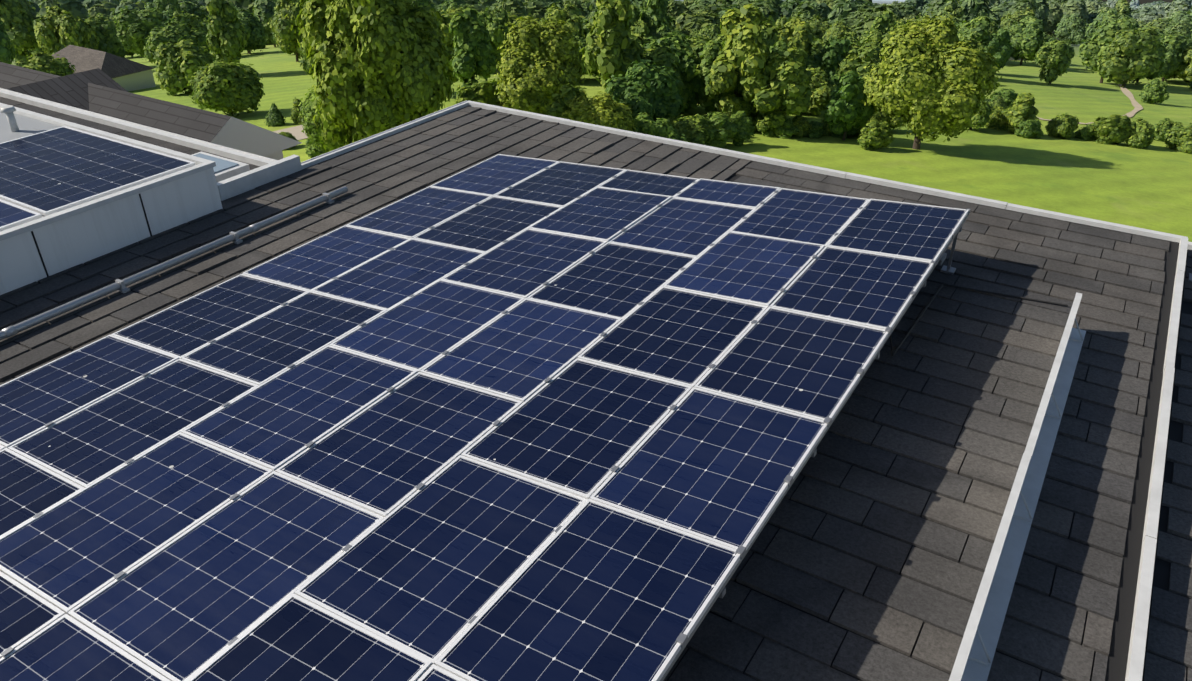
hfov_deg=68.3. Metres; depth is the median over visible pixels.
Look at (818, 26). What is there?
tree
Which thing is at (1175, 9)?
tree
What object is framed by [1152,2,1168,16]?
tree
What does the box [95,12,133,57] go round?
tree
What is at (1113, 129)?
bush
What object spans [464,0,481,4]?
tree
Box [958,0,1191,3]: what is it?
sky
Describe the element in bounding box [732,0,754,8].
tree
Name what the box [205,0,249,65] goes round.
tree
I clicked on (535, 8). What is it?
tree
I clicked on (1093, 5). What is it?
tree
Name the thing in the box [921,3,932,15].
tree
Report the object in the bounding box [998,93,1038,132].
bush
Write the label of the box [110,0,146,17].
tree
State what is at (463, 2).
tree
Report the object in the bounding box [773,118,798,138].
bush
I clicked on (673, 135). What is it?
bush
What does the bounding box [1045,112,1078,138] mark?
bush
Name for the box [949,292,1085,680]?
fin rail
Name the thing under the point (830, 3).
tree
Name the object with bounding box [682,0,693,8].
tree
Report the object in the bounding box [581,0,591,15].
tree
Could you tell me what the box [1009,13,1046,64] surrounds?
tree
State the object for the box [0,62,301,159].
neighbour wing
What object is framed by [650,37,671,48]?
tree
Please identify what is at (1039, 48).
tree
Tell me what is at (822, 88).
tree
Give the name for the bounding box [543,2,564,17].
tree
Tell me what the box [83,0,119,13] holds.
tree
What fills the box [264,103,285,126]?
conical shrub
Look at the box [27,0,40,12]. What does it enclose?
tree
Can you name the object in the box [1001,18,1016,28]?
tree
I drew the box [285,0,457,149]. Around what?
tree
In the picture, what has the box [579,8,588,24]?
tree
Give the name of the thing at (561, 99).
bush
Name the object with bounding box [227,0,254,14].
tree
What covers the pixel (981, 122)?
bush
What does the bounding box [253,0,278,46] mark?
tree
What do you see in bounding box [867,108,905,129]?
bush
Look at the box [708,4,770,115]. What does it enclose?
tree
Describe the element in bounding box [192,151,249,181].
skylight
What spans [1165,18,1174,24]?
tree
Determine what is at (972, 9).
tree
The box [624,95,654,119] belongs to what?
bush
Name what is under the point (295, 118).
tree
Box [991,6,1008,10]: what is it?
tree
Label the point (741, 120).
bush
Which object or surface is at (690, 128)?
bush
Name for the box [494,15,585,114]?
tree
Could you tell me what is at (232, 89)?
bush
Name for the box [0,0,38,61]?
tree
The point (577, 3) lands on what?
tree
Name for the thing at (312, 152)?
tree
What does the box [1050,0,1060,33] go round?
tree
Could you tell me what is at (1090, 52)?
tree
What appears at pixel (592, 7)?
tree
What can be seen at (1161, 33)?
tree
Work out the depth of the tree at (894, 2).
472.32 m
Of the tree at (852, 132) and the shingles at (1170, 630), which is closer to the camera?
the shingles at (1170, 630)
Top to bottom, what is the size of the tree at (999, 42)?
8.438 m
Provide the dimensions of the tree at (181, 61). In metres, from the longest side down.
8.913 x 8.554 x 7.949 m
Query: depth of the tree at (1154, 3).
1259.68 m
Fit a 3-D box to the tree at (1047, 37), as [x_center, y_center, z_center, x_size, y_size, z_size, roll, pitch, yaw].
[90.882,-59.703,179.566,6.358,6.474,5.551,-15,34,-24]
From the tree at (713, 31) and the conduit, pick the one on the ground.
the tree at (713, 31)
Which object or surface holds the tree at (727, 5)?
on the ground
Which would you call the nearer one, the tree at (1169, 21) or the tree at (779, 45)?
the tree at (779, 45)
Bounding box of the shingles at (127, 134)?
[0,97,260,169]
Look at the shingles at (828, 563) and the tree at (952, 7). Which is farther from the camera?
the tree at (952, 7)
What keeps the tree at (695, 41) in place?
on the ground
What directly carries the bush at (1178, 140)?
on the ground
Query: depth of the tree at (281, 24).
150.36 m
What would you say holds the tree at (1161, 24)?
on the woodland floor
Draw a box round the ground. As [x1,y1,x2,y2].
[11,0,1191,241]
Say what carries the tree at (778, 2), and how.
on the ground
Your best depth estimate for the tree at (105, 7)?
342.77 m
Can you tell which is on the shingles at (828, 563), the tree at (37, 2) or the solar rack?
the solar rack
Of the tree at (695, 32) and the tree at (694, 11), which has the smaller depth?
the tree at (695, 32)
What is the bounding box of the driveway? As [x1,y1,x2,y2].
[272,125,307,139]
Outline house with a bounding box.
[52,45,155,91]
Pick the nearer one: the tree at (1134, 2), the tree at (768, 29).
the tree at (768, 29)
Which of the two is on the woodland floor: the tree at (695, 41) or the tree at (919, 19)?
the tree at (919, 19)
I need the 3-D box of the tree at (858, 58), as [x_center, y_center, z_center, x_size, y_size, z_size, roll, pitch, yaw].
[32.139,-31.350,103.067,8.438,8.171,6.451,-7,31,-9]
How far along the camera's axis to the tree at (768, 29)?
97.12 m
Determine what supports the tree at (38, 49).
on the ground
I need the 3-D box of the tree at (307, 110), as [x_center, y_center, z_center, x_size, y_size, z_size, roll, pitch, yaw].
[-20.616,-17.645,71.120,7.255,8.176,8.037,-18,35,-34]
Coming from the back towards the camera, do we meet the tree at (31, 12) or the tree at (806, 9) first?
the tree at (31, 12)
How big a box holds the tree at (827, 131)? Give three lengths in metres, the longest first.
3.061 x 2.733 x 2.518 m
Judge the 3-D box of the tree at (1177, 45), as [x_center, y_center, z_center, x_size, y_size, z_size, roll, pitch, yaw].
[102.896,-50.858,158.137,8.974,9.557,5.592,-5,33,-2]
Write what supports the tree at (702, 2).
on the ground
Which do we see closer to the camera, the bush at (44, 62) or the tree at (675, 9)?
the bush at (44, 62)
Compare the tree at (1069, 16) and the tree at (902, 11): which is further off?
the tree at (1069, 16)
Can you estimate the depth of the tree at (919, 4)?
455.74 m
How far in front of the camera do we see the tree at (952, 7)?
200.98 m
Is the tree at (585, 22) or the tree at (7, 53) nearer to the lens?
the tree at (7, 53)
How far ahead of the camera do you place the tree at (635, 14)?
120.68 m
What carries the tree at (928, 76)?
on the ground
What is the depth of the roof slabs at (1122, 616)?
7.03 m
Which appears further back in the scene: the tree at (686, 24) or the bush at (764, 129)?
the tree at (686, 24)
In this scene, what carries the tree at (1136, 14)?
on the woodland floor
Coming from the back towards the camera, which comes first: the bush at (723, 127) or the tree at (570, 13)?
the tree at (570, 13)
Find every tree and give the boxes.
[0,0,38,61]
[0,18,16,63]
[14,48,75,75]
[19,0,37,20]
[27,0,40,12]
[28,19,45,55]
[31,0,42,5]
[34,2,100,54]
[37,0,90,21]
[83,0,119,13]
[85,13,125,57]
[88,1,116,17]
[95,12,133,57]
[109,4,141,17]
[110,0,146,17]
[114,6,166,61]
[142,18,207,63]
[144,0,156,10]
[151,7,175,24]
[154,35,216,95]
[156,0,181,13]
[171,10,209,52]
[178,0,202,6]
[180,0,208,20]
[181,8,202,19]
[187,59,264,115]
[197,0,206,5]
[200,5,209,17]
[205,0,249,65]
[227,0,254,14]
[234,6,265,53]
[245,13,265,51]
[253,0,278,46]
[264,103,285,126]
[267,0,305,61]
[270,10,285,52]
[278,132,297,149]
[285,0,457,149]
[291,97,304,124]
[297,88,345,152]
[300,39,316,74]
[305,139,327,157]
[412,0,434,8]
[426,4,458,96]
[429,0,440,4]
[438,0,468,13]
[446,5,465,13]
[448,0,468,5]
[449,7,496,89]
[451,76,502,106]
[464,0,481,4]
[464,4,485,11]
[477,12,499,64]
[479,0,495,5]
[482,7,512,68]
[487,3,500,10]
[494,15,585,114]
[497,0,531,18]
[507,12,538,34]
[523,0,545,21]
[539,3,587,39]
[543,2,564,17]
[547,0,562,2]
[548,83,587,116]
[563,0,584,16]
[572,32,594,76]
[579,0,647,102]
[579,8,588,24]
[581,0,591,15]
[583,9,598,74]
[589,0,597,14]
[605,59,685,121]
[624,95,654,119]
[628,20,649,44]
[629,1,640,26]
[631,0,642,9]
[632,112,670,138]
[639,0,671,38]
[640,31,705,112]
[641,45,655,58]
[642,42,683,115]
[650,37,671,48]
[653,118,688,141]
[667,0,692,18]
[668,26,681,35]
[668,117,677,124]
[671,17,678,29]
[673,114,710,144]
[675,11,720,37]
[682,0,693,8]
[685,35,708,58]
[687,0,718,8]
[689,4,712,14]
[689,28,702,37]
[695,39,724,112]
[696,8,721,21]
[697,23,720,39]
[700,4,721,14]
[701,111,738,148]
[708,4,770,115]
[715,34,724,44]
[715,55,769,117]
[718,4,739,19]
[721,4,731,10]
[722,0,735,4]
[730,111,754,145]
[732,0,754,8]
[750,0,778,23]
[751,0,781,11]
[751,47,812,127]
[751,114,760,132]
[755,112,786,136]
[760,14,779,45]
[767,36,789,58]
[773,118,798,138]
[775,0,782,5]
[775,15,787,28]
[777,0,799,20]
[777,12,814,66]
[791,1,821,25]
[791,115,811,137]
[802,65,837,115]
[806,14,831,40]
[806,54,825,72]
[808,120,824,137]
[810,2,831,20]
[811,38,827,54]
[813,36,857,87]
[815,0,835,8]
[818,118,832,136]
[822,18,859,41]
[822,67,878,140]
[827,1,857,22]
[830,128,856,137]
[831,17,849,25]
[832,0,865,9]
[837,37,886,86]
[841,19,856,29]
[842,33,859,45]
[846,5,874,24]
[849,123,867,138]
[853,4,903,39]
[854,0,865,3]
[857,28,898,44]
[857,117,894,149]
[862,8,1001,149]
[865,25,891,42]
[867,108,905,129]
[870,10,896,34]
[891,1,902,4]
[893,17,906,23]
[895,3,916,16]
[900,5,922,17]
[903,0,914,8]
[903,14,917,21]
[911,0,927,9]
[913,13,936,22]
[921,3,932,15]
[924,0,960,18]
[939,0,963,23]
[957,14,992,53]
[960,0,990,20]
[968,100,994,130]
[985,28,1010,77]
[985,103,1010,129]
[987,0,999,4]
[988,18,998,37]
[989,10,998,24]
[989,39,1013,71]
[990,8,1007,28]
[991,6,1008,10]
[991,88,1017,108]
[992,96,1007,108]
[998,1,1013,8]
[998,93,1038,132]
[1000,6,1036,26]
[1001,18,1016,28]
[1007,0,1036,14]
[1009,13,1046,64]
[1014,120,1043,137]
[1030,33,1056,62]
[1034,0,1048,32]
[1034,37,1070,64]
[1036,40,1074,84]
[1044,2,1062,33]
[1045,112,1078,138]
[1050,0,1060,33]
[1054,15,1090,44]
[1058,11,1080,23]
[1060,0,1089,23]
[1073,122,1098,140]
[1074,0,1085,12]
[1078,15,1134,82]
[1085,0,1099,11]
[1085,7,1117,39]
[1088,10,1099,23]
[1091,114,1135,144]
[1093,11,1116,33]
[1094,4,1113,12]
[1095,0,1106,8]
[1097,24,1167,86]
[1106,0,1117,7]
[1114,0,1131,18]
[1117,12,1140,27]
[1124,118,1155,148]
[1125,17,1139,27]
[1129,0,1140,7]
[1129,68,1162,84]
[1131,6,1157,21]
[1136,11,1164,22]
[1137,2,1148,9]
[1138,18,1168,30]
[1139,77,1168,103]
[1146,0,1163,7]
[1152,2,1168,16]
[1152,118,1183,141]
[1155,28,1167,36]
[1159,29,1191,81]
[1163,19,1191,37]
[1164,0,1191,17]
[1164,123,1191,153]
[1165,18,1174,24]
[1166,5,1188,17]
[1168,11,1191,24]
[1175,46,1191,85]
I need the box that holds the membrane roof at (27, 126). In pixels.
[0,109,196,216]
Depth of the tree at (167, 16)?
201.44 m
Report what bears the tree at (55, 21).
on the ground
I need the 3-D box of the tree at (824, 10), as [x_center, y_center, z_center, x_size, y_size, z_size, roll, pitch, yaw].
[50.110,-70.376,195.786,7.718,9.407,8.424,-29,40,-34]
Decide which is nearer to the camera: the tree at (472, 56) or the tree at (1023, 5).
the tree at (472, 56)
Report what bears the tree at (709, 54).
on the ground
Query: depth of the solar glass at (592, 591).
6.73 m
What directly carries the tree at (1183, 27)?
on the ground
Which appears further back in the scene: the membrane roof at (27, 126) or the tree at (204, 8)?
the tree at (204, 8)
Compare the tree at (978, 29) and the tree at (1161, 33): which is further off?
the tree at (1161, 33)
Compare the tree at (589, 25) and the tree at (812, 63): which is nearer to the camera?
the tree at (812, 63)
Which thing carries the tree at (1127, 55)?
on the ground
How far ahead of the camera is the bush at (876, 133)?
79.38 m
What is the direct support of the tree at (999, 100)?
on the ground
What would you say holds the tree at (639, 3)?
on the ground
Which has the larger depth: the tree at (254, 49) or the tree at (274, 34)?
the tree at (254, 49)
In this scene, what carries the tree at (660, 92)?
on the ground
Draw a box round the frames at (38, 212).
[0,126,195,231]
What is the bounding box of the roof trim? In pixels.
[0,88,1191,680]
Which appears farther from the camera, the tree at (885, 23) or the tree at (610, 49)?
the tree at (885, 23)
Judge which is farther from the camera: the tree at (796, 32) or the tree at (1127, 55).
the tree at (1127, 55)
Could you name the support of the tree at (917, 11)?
on the woodland floor
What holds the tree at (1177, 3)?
on the ground
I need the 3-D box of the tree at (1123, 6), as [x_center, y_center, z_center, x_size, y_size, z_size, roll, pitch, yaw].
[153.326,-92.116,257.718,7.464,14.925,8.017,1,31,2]
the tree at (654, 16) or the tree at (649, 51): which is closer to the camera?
the tree at (649, 51)
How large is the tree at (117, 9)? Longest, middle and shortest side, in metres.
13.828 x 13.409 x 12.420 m
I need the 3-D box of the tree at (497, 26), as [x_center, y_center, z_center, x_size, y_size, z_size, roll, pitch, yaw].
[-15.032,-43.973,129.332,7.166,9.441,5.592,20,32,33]
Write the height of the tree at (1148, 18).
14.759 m
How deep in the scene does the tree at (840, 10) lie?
183.40 m
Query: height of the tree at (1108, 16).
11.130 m
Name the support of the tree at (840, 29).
on the ground
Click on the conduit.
(118, 285)
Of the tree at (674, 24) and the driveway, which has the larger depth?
the tree at (674, 24)
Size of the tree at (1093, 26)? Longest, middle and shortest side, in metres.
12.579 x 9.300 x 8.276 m
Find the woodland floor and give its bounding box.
[877,3,1141,59]
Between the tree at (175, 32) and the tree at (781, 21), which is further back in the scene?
the tree at (781, 21)
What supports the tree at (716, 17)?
on the ground
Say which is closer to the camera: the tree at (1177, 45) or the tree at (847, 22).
the tree at (1177, 45)
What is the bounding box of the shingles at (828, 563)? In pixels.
[0,107,1169,680]
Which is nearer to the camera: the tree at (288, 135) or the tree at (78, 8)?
the tree at (288, 135)
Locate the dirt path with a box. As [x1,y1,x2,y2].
[1038,80,1142,123]
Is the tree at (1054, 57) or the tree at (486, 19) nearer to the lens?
the tree at (486, 19)
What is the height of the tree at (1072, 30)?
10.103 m
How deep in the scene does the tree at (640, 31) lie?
118.54 m
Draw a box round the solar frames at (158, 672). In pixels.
[0,154,967,680]
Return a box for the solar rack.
[660,209,970,680]
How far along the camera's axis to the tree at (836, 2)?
210.64 m
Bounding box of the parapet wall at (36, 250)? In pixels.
[0,103,222,294]
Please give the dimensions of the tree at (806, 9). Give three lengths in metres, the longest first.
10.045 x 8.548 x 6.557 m
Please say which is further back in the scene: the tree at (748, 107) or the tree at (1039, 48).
the tree at (1039, 48)
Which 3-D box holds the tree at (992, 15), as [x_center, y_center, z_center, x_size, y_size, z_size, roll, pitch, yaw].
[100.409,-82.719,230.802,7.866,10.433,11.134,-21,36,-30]
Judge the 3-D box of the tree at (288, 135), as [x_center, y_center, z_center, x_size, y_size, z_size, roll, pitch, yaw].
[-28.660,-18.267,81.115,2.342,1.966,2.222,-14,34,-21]
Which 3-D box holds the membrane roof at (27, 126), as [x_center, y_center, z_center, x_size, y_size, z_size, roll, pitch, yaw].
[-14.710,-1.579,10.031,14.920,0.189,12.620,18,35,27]
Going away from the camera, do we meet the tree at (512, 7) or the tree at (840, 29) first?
the tree at (840, 29)
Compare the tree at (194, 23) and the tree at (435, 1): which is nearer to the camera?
the tree at (194, 23)
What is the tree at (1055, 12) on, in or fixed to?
on the ground
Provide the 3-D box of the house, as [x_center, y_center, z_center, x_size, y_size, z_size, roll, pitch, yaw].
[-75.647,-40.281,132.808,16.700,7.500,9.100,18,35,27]
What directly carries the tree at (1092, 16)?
on the ground
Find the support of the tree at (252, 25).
on the ground
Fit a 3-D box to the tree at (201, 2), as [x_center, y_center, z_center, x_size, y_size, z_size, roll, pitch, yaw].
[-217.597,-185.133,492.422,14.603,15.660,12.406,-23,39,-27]
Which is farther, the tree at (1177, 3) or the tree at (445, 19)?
the tree at (1177, 3)
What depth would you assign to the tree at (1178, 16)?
306.03 m
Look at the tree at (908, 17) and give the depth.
245.43 m
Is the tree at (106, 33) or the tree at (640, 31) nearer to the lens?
the tree at (640, 31)
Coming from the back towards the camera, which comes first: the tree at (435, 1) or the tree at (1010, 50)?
the tree at (435, 1)
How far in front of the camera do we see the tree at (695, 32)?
154.60 m
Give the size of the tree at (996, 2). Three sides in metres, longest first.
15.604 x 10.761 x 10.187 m
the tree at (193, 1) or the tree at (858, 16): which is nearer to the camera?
the tree at (858, 16)
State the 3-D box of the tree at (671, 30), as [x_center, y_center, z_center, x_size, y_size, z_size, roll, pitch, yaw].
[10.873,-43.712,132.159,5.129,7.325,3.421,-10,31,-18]
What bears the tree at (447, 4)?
on the ground
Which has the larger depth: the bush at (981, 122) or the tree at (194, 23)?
the tree at (194, 23)
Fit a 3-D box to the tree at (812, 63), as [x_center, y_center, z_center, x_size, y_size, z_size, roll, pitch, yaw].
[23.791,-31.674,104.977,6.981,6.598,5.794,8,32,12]
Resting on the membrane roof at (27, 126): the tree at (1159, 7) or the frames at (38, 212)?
the frames at (38, 212)
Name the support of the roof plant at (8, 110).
on the membrane roof at (27, 126)
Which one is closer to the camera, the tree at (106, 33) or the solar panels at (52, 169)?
the solar panels at (52, 169)
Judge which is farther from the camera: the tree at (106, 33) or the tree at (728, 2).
the tree at (728, 2)
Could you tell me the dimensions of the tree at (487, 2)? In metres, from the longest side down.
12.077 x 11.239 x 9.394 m
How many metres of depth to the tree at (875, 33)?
103.57 m
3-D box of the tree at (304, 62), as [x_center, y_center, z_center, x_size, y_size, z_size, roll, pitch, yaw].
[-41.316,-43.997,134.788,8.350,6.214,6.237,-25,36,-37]
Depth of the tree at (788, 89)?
81.21 m
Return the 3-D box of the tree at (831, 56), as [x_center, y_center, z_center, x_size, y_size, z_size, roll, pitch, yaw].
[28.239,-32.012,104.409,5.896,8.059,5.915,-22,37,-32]
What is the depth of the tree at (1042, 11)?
310.09 m
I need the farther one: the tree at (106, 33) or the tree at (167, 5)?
the tree at (167, 5)
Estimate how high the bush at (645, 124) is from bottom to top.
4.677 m
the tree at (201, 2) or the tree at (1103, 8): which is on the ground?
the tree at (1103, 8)
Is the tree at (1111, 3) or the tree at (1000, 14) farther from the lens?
the tree at (1111, 3)
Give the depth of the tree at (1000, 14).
271.44 m
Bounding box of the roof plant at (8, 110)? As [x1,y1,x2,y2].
[0,105,18,131]
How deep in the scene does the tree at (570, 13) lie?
118.43 m
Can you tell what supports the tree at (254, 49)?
on the ground
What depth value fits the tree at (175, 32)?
148.45 m
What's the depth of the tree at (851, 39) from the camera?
140.29 m
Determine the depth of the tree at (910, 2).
407.47 m
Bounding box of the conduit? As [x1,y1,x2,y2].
[0,186,347,339]
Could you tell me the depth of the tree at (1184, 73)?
155.72 m
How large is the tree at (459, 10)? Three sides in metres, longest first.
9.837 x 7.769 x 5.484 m
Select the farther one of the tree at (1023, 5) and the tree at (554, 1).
the tree at (1023, 5)
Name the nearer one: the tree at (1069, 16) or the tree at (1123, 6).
the tree at (1123, 6)
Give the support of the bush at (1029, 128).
on the ground
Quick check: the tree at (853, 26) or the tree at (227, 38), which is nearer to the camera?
the tree at (227, 38)
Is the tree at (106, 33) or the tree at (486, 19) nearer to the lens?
the tree at (486, 19)
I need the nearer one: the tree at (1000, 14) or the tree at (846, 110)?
the tree at (846, 110)
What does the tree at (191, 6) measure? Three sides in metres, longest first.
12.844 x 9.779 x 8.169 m
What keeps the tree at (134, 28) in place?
on the ground
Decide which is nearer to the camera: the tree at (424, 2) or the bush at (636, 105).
the bush at (636, 105)
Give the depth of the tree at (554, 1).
225.86 m
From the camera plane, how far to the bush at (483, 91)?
76.37 m
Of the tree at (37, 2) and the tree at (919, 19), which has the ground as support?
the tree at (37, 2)
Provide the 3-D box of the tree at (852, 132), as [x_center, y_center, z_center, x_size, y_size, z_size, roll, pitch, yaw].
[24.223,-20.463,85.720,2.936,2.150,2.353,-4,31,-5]
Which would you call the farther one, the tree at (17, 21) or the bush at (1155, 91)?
the tree at (17, 21)
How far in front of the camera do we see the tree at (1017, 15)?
211.19 m
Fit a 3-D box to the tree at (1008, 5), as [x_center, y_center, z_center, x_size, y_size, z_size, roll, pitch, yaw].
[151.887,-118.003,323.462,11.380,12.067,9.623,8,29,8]
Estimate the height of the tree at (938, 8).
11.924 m
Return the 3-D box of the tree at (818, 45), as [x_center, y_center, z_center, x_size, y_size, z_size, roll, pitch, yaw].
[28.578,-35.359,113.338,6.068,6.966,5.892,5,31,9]
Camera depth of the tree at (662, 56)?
85.42 m
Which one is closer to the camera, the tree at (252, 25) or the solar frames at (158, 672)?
the solar frames at (158, 672)
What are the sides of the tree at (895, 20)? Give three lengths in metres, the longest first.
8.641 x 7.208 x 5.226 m
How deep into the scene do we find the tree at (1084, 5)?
358.95 m
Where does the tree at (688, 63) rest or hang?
on the ground
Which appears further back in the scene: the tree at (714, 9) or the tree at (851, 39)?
the tree at (714, 9)
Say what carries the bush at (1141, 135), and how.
on the ground
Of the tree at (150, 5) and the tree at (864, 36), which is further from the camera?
the tree at (150, 5)
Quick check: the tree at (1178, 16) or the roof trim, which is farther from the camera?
the tree at (1178, 16)
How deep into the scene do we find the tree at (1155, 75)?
151.05 m
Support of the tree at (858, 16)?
on the ground
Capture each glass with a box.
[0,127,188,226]
[0,155,965,680]
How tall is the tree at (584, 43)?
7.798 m
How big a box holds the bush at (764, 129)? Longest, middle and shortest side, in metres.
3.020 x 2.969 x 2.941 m
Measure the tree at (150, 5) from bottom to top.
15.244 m
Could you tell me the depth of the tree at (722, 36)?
106.86 m
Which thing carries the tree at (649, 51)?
on the ground
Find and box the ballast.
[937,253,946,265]
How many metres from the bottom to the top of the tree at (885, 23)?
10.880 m
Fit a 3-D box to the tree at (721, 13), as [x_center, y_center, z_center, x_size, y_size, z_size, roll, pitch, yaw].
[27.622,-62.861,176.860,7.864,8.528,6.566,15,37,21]
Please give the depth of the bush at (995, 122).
92.98 m
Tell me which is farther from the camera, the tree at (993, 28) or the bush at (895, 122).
the tree at (993, 28)
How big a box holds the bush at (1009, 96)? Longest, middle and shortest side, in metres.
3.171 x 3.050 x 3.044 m
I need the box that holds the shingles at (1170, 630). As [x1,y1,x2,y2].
[1143,249,1191,680]
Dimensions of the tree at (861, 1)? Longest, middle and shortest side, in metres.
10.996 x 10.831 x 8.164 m
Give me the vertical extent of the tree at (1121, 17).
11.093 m
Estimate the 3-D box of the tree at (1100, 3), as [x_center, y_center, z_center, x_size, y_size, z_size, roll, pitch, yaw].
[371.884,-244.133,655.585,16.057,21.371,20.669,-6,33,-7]
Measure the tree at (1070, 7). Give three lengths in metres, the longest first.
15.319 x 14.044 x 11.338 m
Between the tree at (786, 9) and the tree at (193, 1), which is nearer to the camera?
the tree at (786, 9)
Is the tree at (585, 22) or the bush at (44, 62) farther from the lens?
the tree at (585, 22)
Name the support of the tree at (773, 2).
on the ground
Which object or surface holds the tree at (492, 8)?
on the ground
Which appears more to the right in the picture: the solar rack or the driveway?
the solar rack
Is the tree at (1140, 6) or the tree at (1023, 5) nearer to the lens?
the tree at (1023, 5)
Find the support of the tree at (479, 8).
on the ground
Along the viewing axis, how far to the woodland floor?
364.64 m
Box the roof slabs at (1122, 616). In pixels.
[0,106,1191,680]
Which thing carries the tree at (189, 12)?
on the ground
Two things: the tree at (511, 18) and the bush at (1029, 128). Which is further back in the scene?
the tree at (511, 18)
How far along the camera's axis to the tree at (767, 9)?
180.29 m
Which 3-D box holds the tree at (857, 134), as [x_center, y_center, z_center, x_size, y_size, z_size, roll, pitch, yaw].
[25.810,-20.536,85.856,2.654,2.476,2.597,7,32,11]

